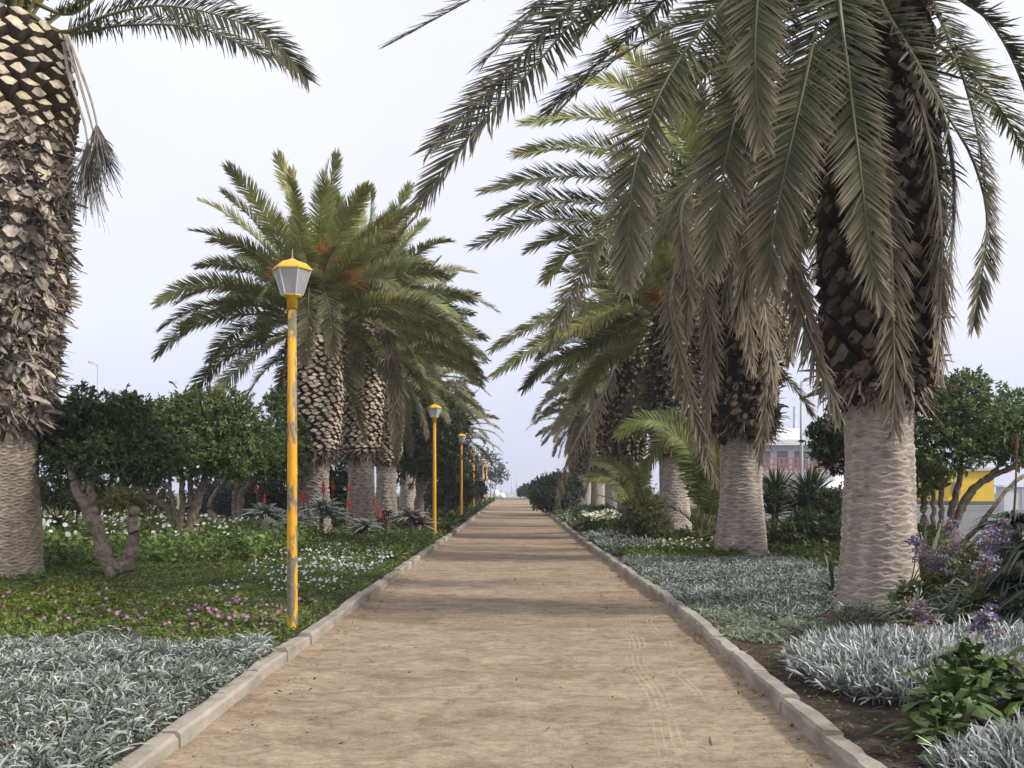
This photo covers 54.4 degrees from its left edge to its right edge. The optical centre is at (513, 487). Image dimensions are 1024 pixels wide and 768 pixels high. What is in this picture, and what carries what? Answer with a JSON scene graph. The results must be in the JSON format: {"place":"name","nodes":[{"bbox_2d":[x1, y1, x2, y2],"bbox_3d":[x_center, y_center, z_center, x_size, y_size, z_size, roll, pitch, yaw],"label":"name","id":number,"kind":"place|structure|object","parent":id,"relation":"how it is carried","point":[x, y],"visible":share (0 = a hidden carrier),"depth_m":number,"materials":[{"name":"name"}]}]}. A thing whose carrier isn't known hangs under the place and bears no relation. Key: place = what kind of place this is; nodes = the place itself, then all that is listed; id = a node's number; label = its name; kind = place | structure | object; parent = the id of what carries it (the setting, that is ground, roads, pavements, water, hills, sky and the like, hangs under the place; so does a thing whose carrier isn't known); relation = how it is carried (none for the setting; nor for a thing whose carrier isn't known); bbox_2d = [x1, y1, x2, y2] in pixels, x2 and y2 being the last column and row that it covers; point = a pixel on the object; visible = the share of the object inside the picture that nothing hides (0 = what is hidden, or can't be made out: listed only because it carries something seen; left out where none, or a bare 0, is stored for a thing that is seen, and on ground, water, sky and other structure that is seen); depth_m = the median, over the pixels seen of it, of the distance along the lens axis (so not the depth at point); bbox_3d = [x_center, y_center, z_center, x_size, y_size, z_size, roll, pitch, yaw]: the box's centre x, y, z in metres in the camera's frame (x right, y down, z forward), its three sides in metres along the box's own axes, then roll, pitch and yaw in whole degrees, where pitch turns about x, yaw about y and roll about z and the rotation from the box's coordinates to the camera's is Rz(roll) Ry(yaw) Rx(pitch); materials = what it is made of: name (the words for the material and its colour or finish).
{"place":"outdoors","nodes":[
{"label":"outdoors","id":0,"kind":"place"},
{"bbox_2d":[0,502,491,767],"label":"planting ground","id":1,"kind":"structure","parent":0,"point":[165,587],"depth_m":12.71,"materials":[{"name":"soil"}]},
{"bbox_2d":[38,470,88,516],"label":"shrub","id":2,"kind":"object","parent":1,"relation":"on","point":[51,498],"visible":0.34,"depth_m":33.01,"materials":[{"name":"green plant"}]},
{"bbox_2d":[41,503,86,530],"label":"agave plant","id":3,"kind":"object","parent":1,"relation":"on","point":[58,519],"visible":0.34,"depth_m":24.38,"materials":[{"name":"green plant"}]},
{"bbox_2d":[44,507,126,529],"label":"agave plant","id":4,"kind":"object","parent":1,"relation":"on","point":[83,522],"visible":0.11,"depth_m":25.10,"materials":[{"name":"green plant"}]},
{"bbox_2d":[36,377,195,579],"bbox_3d":[-6.889,-0.152,16.854,2.986,3.386,2.169,0,0,38],"label":"bushy tree","id":5,"kind":"object","parent":1,"relation":"on","point":[97,439],"visible":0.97,"depth_m":16.15,"materials":[{"name":"green plant"}]},
{"bbox_2d":[60,475,177,517],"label":"shrub","id":6,"kind":"object","parent":1,"relation":"on","point":[162,493],"visible":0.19,"depth_m":37.52,"materials":[{"name":"green plant"}]},
{"bbox_2d":[97,485,150,518],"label":"shrub","id":7,"kind":"object","parent":1,"relation":"on","point":[120,500],"visible":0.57,"depth_m":31.92,"materials":[{"name":"green plant"}]},
{"bbox_2d":[0,624,277,767],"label":"silver ground cover","id":8,"kind":"object","parent":1,"relation":"on","point":[181,669],"visible":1,"depth_m":6.95,"materials":[{"name":"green plant"}]},
{"bbox_2d":[0,0,321,578],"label":"palm tree","id":9,"kind":"object","parent":1,"relation":"on","point":[40,114],"visible":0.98,"depth_m":15.78,"materials":[{"name":"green plant"}]},
{"bbox_2d":[119,505,202,525],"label":"agave plant","id":10,"kind":"object","parent":1,"relation":"on","point":[153,517],"visible":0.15,"depth_m":27.44,"materials":[{"name":"green plant"}]},
{"bbox_2d":[42,510,328,565],"bbox_3d":[-10.208,1.054,24.842,11.822,0.822,16.210,0,0,0],"label":"daisy bush","id":11,"kind":"object","parent":1,"relation":"on","point":[160,542],"visible":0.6,"depth_m":19.82,"materials":[{"name":"green plant"}]},
{"bbox_2d":[42,509,281,536],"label":"white flowers","id":12,"kind":"object","parent":11,"relation":"on","point":[106,521],"visible":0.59,"depth_m":21.76,"materials":[{"name":"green plant"}]},
{"bbox_2d":[133,381,286,545],"bbox_3d":[-6.820,-0.429,21.501,3.833,3.861,2.666,0,0,0],"label":"bushy tree","id":13,"kind":"object","parent":1,"relation":"on","point":[211,435],"visible":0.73,"depth_m":21.32,"materials":[{"name":"green plant"}]},
{"bbox_2d":[184,475,256,517],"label":"shrub","id":14,"kind":"object","parent":1,"relation":"on","point":[221,503],"visible":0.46,"depth_m":35.88,"materials":[{"name":"green plant"}]},
{"bbox_2d":[0,495,494,649],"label":"green ground cover","id":15,"kind":"object","parent":1,"relation":"on","point":[400,540],"visible":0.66,"depth_m":14.09,"materials":[{"name":"green plant"}]},
{"bbox_2d":[2,587,317,634],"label":"pink flowers","id":16,"kind":"object","parent":15,"relation":"on","point":[117,612],"visible":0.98,"depth_m":11.11,"materials":[{"name":"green plant"}]},
{"bbox_2d":[189,542,394,593],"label":"white flowers","id":17,"kind":"object","parent":15,"relation":"on","point":[320,565],"visible":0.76,"depth_m":17.26,"materials":[{"name":"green plant"}]},
{"bbox_2d":[205,384,314,528],"bbox_3d":[-7.217,-0.834,26.678,3.704,4.046,2.663,0,0,0],"label":"bushy tree","id":18,"kind":"object","parent":1,"relation":"on","point":[278,413],"visible":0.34,"depth_m":26.48,"materials":[{"name":"green plant"}]},
{"bbox_2d":[240,481,286,525],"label":"aloe plant","id":19,"kind":"object","parent":1,"relation":"on","point":[268,510],"visible":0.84,"depth_m":25.94,"materials":[{"name":"green plant"}]},
{"bbox_2d":[230,469,297,517],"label":"shrub","id":20,"kind":"object","parent":1,"relation":"on","point":[274,494],"visible":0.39,"depth_m":34.91,"materials":[{"name":"green plant"}]},
{"bbox_2d":[260,517,278,533],"bbox_3d":[-5.762,1.120,23.500,0.436,0.889,0.402,0,0,25],"label":"stone","id":21,"kind":"object","parent":1,"relation":"on","point":[266,521],"visible":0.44,"depth_m":23.39,"materials":[{"name":"grey stone"}]},
{"bbox_2d":[272,249,311,628],"bbox_3d":[-2.355,-0.415,10.600,0.428,4.260,0.371,0,0,0],"label":"street lamp","id":22,"kind":"object","parent":1,"relation":"on","point":[292,275],"visible":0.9,"depth_m":10.55,"materials":[{"name":"yellow metal"}]},
{"bbox_2d":[278,513,317,530],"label":"aloe plant","id":23,"kind":"object","parent":1,"relation":"on","point":[299,517],"visible":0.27,"depth_m":24.19,"materials":[{"name":"green plant"}]},
{"bbox_2d":[149,148,477,534],"bbox_3d":[-5.368,-3.900,28.179,8.746,11.036,8.889,0,0,0],"label":"palm tree","id":24,"kind":"object","parent":1,"relation":"on","point":[322,385],"visible":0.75,"depth_m":27.25,"materials":[{"name":"green plant"}]},
{"bbox_2d":[297,481,357,537],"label":"aloe plant","id":25,"kind":"object","parent":1,"relation":"on","point":[321,506],"visible":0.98,"depth_m":24.90,"materials":[{"name":"green plant"}]},
{"bbox_2d":[328,454,348,519],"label":"shrub","id":26,"kind":"object","parent":1,"relation":"on","point":[338,477],"visible":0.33,"depth_m":37.09,"materials":[{"name":"green plant"}]},
{"bbox_2d":[209,169,501,528],"bbox_3d":[-4.954,-4.337,33.147,9.264,11.932,8.883,0,0,0],"label":"palm tree","id":27,"kind":"object","parent":1,"relation":"on","point":[361,458],"visible":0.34,"depth_m":32.39,"materials":[{"name":"green plant"}]},
{"bbox_2d":[345,484,386,537],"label":"aloe plant","id":28,"kind":"object","parent":1,"relation":"on","point":[365,525],"visible":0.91,"depth_m":26.47,"materials":[{"name":"green plant"}]},
{"bbox_2d":[264,235,490,516],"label":"palm tree","id":29,"kind":"object","parent":1,"relation":"on","point":[386,491],"visible":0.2,"depth_m":40.60,"materials":[{"name":"green plant"}]},
{"bbox_2d":[368,508,402,535],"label":"aloe plant","id":30,"kind":"object","parent":1,"relation":"on","point":[386,514],"visible":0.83,"depth_m":28.46,"materials":[{"name":"green plant"}]},
{"bbox_2d":[373,500,438,537],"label":"aloe plant","id":31,"kind":"object","parent":1,"relation":"on","point":[414,517],"visible":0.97,"depth_m":27.47,"materials":[{"name":"green plant"}]},
{"bbox_2d":[428,400,440,539],"bbox_3d":[-2.315,-0.425,29.200,0.428,4.280,0.371,0,0,0],"label":"street lamp","id":32,"kind":"object","parent":1,"relation":"on","point":[434,409],"visible":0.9,"depth_m":29.15,"materials":[{"name":"metal"}]},
{"bbox_2d":[396,374,476,511],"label":"bushy tree","id":33,"kind":"object","parent":1,"relation":"on","point":[421,459],"visible":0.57,"depth_m":45.40,"materials":[{"name":"green plant"}]},
{"bbox_2d":[397,330,491,509],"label":"palm tree","id":34,"kind":"object","parent":1,"relation":"on","point":[406,497],"visible":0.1,"depth_m":49.63,"materials":[{"name":"green plant"}]},
{"bbox_2d":[423,449,479,512],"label":"shrub","id":35,"kind":"object","parent":1,"relation":"on","point":[447,496],"visible":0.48,"depth_m":55.27,"materials":[{"name":"green plant"}]},
{"bbox_2d":[417,339,490,505],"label":"palm tree","id":36,"kind":"object","parent":1,"relation":"on","point":[480,413],"visible":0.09,"depth_m":57.37,"materials":[{"name":"green plant"}]},
{"bbox_2d":[457,431,465,514],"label":"street lamp","id":37,"kind":"object","parent":1,"relation":"on","point":[461,437],"visible":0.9,"depth_m":44.97,"materials":[{"name":"metal"}]},
{"bbox_2d":[447,381,503,471],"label":"palm tree","id":38,"kind":"object","parent":1,"relation":"on","point":[483,451],"visible":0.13,"depth_m":77.85,"materials":[{"name":"green plant"}]},
{"bbox_2d":[464,463,489,505],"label":"shrub","id":39,"kind":"object","parent":1,"relation":"on","point":[483,489],"visible":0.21,"depth_m":72.01,"materials":[{"name":"green plant"}]},
{"bbox_2d":[468,444,510,498],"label":"tree","id":40,"kind":"object","parent":1,"relation":"on","point":[492,474],"visible":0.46,"depth_m":117.19,"materials":[{"name":"green plant"}]},
{"bbox_2d":[154,500,840,767],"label":"path","id":41,"kind":"structure","parent":0,"point":[483,721],"depth_m":8.08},
{"bbox_2d":[9,558,1021,767],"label":"leaf litter","id":42,"kind":"object","parent":41,"relation":"on","point":[710,743],"visible":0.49,"depth_m":7.23,"materials":[{"name":"brown plant"}]},
{"bbox_2d":[5,0,1023,490],"label":"sky","id":43,"kind":"structure","parent":0,"point":[171,115],"materials":[{"name":"white"}]},
{"bbox_2d":[41,493,995,517],"bbox_3d":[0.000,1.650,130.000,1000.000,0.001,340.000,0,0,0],"label":"ground","id":44,"kind":"structure","parent":0,"point":[692,505],"depth_m":140.67,"materials":[{"name":"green plant"}]},
{"bbox_2d":[111,499,495,767],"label":"kerb","id":45,"kind":"structure","parent":44,"relation":"on","point":[187,727],"depth_m":7.67,"materials":[{"name":"concrete"}]},
{"bbox_2d":[516,482,529,499],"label":"shrub","id":46,"kind":"object","parent":44,"relation":"on","point":[521,490],"visible":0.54,"depth_m":139.62,"materials":[{"name":"green plant"}]},
{"bbox_2d":[530,500,886,767],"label":"kerb","id":47,"kind":"structure","parent":44,"relation":"on","point":[825,735],"depth_m":7.47,"materials":[{"name":"concrete"}]},
{"bbox_2d":[762,428,843,471],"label":"white building","id":48,"kind":"structure","parent":44,"relation":"on","point":[790,447],"depth_m":80.22,"materials":[{"name":"concrete"}]},
{"bbox_2d":[775,450,788,468],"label":"window","id":49,"kind":"structure","parent":48,"relation":"in","point":[778,453],"depth_m":80.20,"materials":[{"name":"glass"}]},
{"bbox_2d":[793,450,806,468],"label":"window","id":50,"kind":"structure","parent":48,"relation":"in","point":[796,453],"depth_m":80.20,"materials":[{"name":"glass"}]},
{"bbox_2d":[570,527,1023,767],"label":"planting ground","id":51,"kind":"structure","parent":0,"point":[892,714],"depth_m":6.87,"materials":[{"name":"soil"}]},
{"bbox_2d":[526,375,579,499],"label":"palm tree","id":52,"kind":"object","parent":51,"relation":"on","point":[557,443],"visible":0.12,"depth_m":79.66,"materials":[{"name":"green plant"}]},
{"bbox_2d":[527,468,586,513],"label":"shrub","id":53,"kind":"object","parent":51,"relation":"on","point":[544,494],"visible":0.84,"depth_m":56.94,"materials":[{"name":"green plant"}]},
{"bbox_2d":[533,363,590,504],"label":"palm tree","id":54,"kind":"object","parent":51,"relation":"on","point":[581,470],"visible":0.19,"depth_m":69.57,"materials":[{"name":"green plant"}]},
{"bbox_2d":[570,510,621,529],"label":"daisy bush","id":55,"kind":"object","parent":51,"relation":"on","point":[593,526],"visible":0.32,"depth_m":34.48,"materials":[{"name":"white plant"}]},
{"bbox_2d":[581,508,733,547],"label":"white flowers","id":56,"kind":"object","parent":55,"relation":"on","point":[587,513],"visible":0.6,"depth_m":36.65,"materials":[{"name":"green plant"}]},
{"bbox_2d":[579,502,612,514],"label":"shrub","id":57,"kind":"object","parent":51,"relation":"on","point":[596,508],"visible":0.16,"depth_m":43.74,"materials":[{"name":"green plant"}]},
{"bbox_2d":[544,328,648,507],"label":"palm tree","id":58,"kind":"object","parent":51,"relation":"on","point":[604,439],"visible":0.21,"depth_m":50.56,"materials":[{"name":"green plant"}]},
{"bbox_2d":[542,347,650,506],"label":"palm tree","id":59,"kind":"object","parent":51,"relation":"on","point":[597,490],"visible":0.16,"depth_m":59.64,"materials":[{"name":"green plant"}]},
{"bbox_2d":[526,252,700,515],"bbox_3d":[4.816,-4.099,39.899,8.901,11.579,9.197,0,0,0],"label":"palm tree","id":60,"kind":"object","parent":51,"relation":"on","point":[621,380],"visible":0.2,"depth_m":39.38,"materials":[{"name":"green plant"}]},
{"bbox_2d":[550,510,677,553],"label":"silver ground cover","id":61,"kind":"object","parent":51,"relation":"on","point":[606,541],"visible":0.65,"depth_m":26.08,"materials":[{"name":"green plant"}]},
{"bbox_2d":[583,453,656,515],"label":"young palm","id":62,"kind":"object","parent":51,"relation":"on","point":[628,480],"visible":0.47,"depth_m":33.78,"materials":[{"name":"green plant"}]},
{"bbox_2d":[464,3,820,555],"bbox_3d":[4.497,-4.490,21.910,7.759,12.352,8.597,0,0,33],"label":"palm tree","id":63,"kind":"object","parent":51,"relation":"on","point":[740,405],"visible":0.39,"depth_m":20.74,"materials":[{"name":"green plant"}]},
{"bbox_2d":[608,481,677,539],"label":"shrub","id":64,"kind":"object","parent":51,"relation":"on","point":[642,516],"visible":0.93,"depth_m":27.34,"materials":[{"name":"green plant"}]},
{"bbox_2d":[484,161,817,534],"bbox_3d":[4.804,-3.979,30.409,8.490,11.291,9.133,0,0,33],"label":"palm tree","id":65,"kind":"object","parent":51,"relation":"on","point":[656,390],"visible":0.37,"depth_m":29.92,"materials":[{"name":"green plant"}]},
{"bbox_2d":[611,406,719,542],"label":"young palm","id":66,"kind":"object","parent":51,"relation":"on","point":[702,495],"visible":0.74,"depth_m":24.47,"materials":[{"name":"green plant"}]},
{"bbox_2d":[376,0,1023,609],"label":"palm tree","id":67,"kind":"object","parent":51,"relation":"on","point":[858,168],"visible":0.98,"depth_m":11.18,"materials":[{"name":"green plant"}]},
{"bbox_2d":[616,552,862,618],"bbox_3d":[4.075,1.424,16.122,4.120,0.423,9.976,0,0,0],"label":"silver ground cover","id":68,"kind":"object","parent":51,"relation":"on","point":[659,569],"visible":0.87,"depth_m":15.28,"materials":[{"name":"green plant"}]},
{"bbox_2d":[655,582,823,644],"bbox_3d":[2.732,1.488,12.298,1.442,0.274,5.404,0,0,0],"label":"green ground cover","id":69,"kind":"object","parent":51,"relation":"on","point":[715,613],"visible":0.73,"depth_m":11.03,"materials":[{"name":"green plant"}]},
{"bbox_2d":[762,465,797,529],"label":"yucca plant","id":70,"kind":"object","parent":51,"relation":"on","point":[770,488],"visible":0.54,"depth_m":25.46,"materials":[{"name":"green plant"}]},
{"bbox_2d":[549,502,1023,605],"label":"green ground cover","id":71,"kind":"object","parent":51,"relation":"on","point":[816,548],"visible":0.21,"depth_m":21.75,"materials":[{"name":"green plant"}]},
{"bbox_2d":[766,463,839,533],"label":"yucca plant","id":72,"kind":"object","parent":51,"relation":"on","point":[804,486],"visible":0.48,"depth_m":23.95,"materials":[{"name":"green plant"}]},
{"bbox_2d":[767,481,842,547],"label":"shrub","id":73,"kind":"object","parent":51,"relation":"on","point":[824,521],"visible":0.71,"depth_m":22.60,"materials":[{"name":"green plant"}]},
{"bbox_2d":[811,547,834,595],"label":"flax plant","id":74,"kind":"object","parent":51,"relation":"on","point":[830,567],"visible":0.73,"depth_m":12.86,"materials":[{"name":"green plant"}]},
{"bbox_2d":[797,411,915,476],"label":"bushy tree","id":75,"kind":"object","parent":51,"relation":"on","point":[826,445],"visible":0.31,"depth_m":18.30,"materials":[{"name":"green plant"}]},
{"bbox_2d":[785,599,998,641],"bbox_3d":[4.023,1.438,10.541,3.206,0.466,1.812,0,0,-28],"label":"silver ground cover","id":76,"kind":"object","parent":51,"relation":"on","point":[854,612],"visible":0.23,"depth_m":10.58,"materials":[{"name":"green plant"}]},
{"bbox_2d":[776,620,1023,708],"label":"silver ground cover","id":77,"kind":"object","parent":51,"relation":"on","point":[852,661],"visible":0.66,"depth_m":7.49,"materials":[{"name":"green plant"}]},
{"bbox_2d":[880,598,943,637],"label":"sea lavender","id":78,"kind":"object","parent":51,"relation":"on","point":[920,611],"visible":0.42,"depth_m":8.88,"materials":[{"name":"purple plant"}]},
{"bbox_2d":[878,517,967,609],"bbox_3d":[4.450,0.813,10.671,1.243,0.988,0.620,0,0,-19],"label":"sea lavender","id":79,"kind":"object","parent":51,"relation":"on","point":[893,596],"visible":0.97,"depth_m":10.62,"materials":[{"name":"purple plant"}]},
{"bbox_2d":[918,523,946,590],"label":"flax plant","id":80,"kind":"object","parent":51,"relation":"on","point":[934,546],"visible":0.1,"depth_m":13.02,"materials":[{"name":"green plant"}]},
{"bbox_2d":[890,688,976,763],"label":"sea lavender","id":81,"kind":"object","parent":51,"relation":"on","point":[964,709],"visible":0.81,"depth_m":5.52,"materials":[{"name":"green plant"}]},
{"bbox_2d":[878,587,991,631],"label":"thistle plant","id":82,"kind":"object","parent":51,"relation":"on","point":[951,608],"visible":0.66,"depth_m":9.36,"materials":[{"name":"green plant"}]},
{"bbox_2d":[870,572,1003,624],"bbox_3d":[4.704,1.353,10.836,1.644,0.873,1.320,0,0,0],"label":"strap plant","id":83,"kind":"object","parent":51,"relation":"on","point":[942,586],"visible":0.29,"depth_m":10.80,"materials":[{"name":"green plant"}]},
{"bbox_2d":[916,520,969,548],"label":"shrub","id":84,"kind":"object","parent":51,"relation":"on","point":[932,530],"visible":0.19,"depth_m":17.76,"materials":[{"name":"green plant"}]},
{"bbox_2d":[873,653,1016,739],"bbox_3d":[2.660,1.276,5.951,0.632,0.590,0.791,0,0,-33],"label":"sea lavender","id":85,"kind":"object","parent":51,"relation":"on","point":[944,681],"visible":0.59,"depth_m":5.95,"materials":[{"name":"green plant"}]},
{"bbox_2d":[918,537,978,595],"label":"shrub","id":86,"kind":"object","parent":51,"relation":"on","point":[933,579],"visible":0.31,"depth_m":12.65,"materials":[{"name":"green plant"}]},
{"bbox_2d":[896,706,1023,767],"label":"silver ground cover","id":87,"kind":"object","parent":51,"relation":"on","point":[1002,747],"visible":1,"depth_m":5.02,"materials":[{"name":"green plant"}]},
{"bbox_2d":[900,602,1023,710],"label":"sea lavender","id":88,"kind":"object","parent":51,"relation":"on","point":[979,663],"visible":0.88,"depth_m":6.28,"materials":[{"name":"green plant"}]},
{"bbox_2d":[907,613,1023,657],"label":"silver ground cover","id":89,"kind":"object","parent":51,"relation":"on","point":[1013,632],"visible":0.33,"depth_m":8.34,"materials":[{"name":"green plant"}]},
{"bbox_2d":[913,364,1023,544],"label":"bushy tree","id":90,"kind":"object","parent":51,"relation":"on","point":[989,431],"visible":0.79,"depth_m":19.00,"materials":[{"name":"green plant"}]},
{"bbox_2d":[925,509,1023,635],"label":"tree aloe","id":91,"kind":"object","parent":51,"relation":"on","point":[1011,583],"visible":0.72,"depth_m":9.55,"materials":[{"name":"green plant"}]},
{"bbox_2d":[1013,433,1018,509],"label":"flower stalk","id":92,"kind":"object","parent":91,"relation":"attached to","point":[1016,458],"visible":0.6,"depth_m":10.39,"materials":[{"name":"brown plant"}]},
{"bbox_2d":[933,518,1018,625],"bbox_3d":[4.392,0.812,9.508,0.634,1.050,0.832,0,0,43],"label":"sea lavender","id":93,"kind":"object","parent":51,"relation":"on","point":[972,594],"visible":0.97,"depth_m":9.38,"materials":[{"name":"purple plant"}]},
{"bbox_2d":[945,538,1023,599],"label":"shrub","id":94,"kind":"object","parent":51,"relation":"on","point":[967,557],"visible":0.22,"depth_m":12.56,"materials":[{"name":"green plant"}]},
{"bbox_2d":[990,666,1023,721],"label":"sea lavender","id":95,"kind":"object","parent":51,"relation":"on","point":[1014,701],"visible":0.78,"depth_m":6.12,"materials":[{"name":"green plant"}]},
{"bbox_2d":[819,471,843,500],"bbox_3d":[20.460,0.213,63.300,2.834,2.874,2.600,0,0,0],"label":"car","id":96,"kind":"object","parent":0,"point":[836,482],"visible":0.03,"depth_m":62.62,"materials":[{"name":"white metal"}]},
{"bbox_2d":[694,508,1023,543],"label":"road","id":97,"kind":"structure","parent":0,"point":[970,516],"depth_m":54.68,"materials":[{"name":"grey asphalt"}]},
{"bbox_2d":[762,457,840,509],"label":"red railing","id":98,"kind":"object","parent":97,"relation":"on","point":[788,464],"visible":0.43,"depth_m":72.08,"materials":[{"name":"red metal"}]},
{"bbox_2d":[993,485,1023,510],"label":"white hut","id":99,"kind":"object","parent":97,"relation":"on","point":[1006,503],"visible":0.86,"depth_m":70.00,"materials":[{"name":"white paint"}]},
{"bbox_2d":[916,504,991,507],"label":"pavement","id":100,"kind":"structure","parent":0,"point":[968,506],"depth_m":82.02,"materials":[{"name":"concrete"}]},
{"bbox_2d":[916,468,994,504],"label":"yellow building","id":101,"kind":"structure","parent":100,"relation":"on","point":[984,495],"depth_m":84.00,"materials":[{"name":"paint"}]},
{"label":"pavement","id":102,"kind":"structure","parent":0,"visible":0},
{"bbox_2d":[800,377,815,477],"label":"street light","id":103,"kind":"object","parent":102,"relation":"on","point":[801,436],"visible":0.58,"depth_m":41.94,"materials":[{"name":"metal"}]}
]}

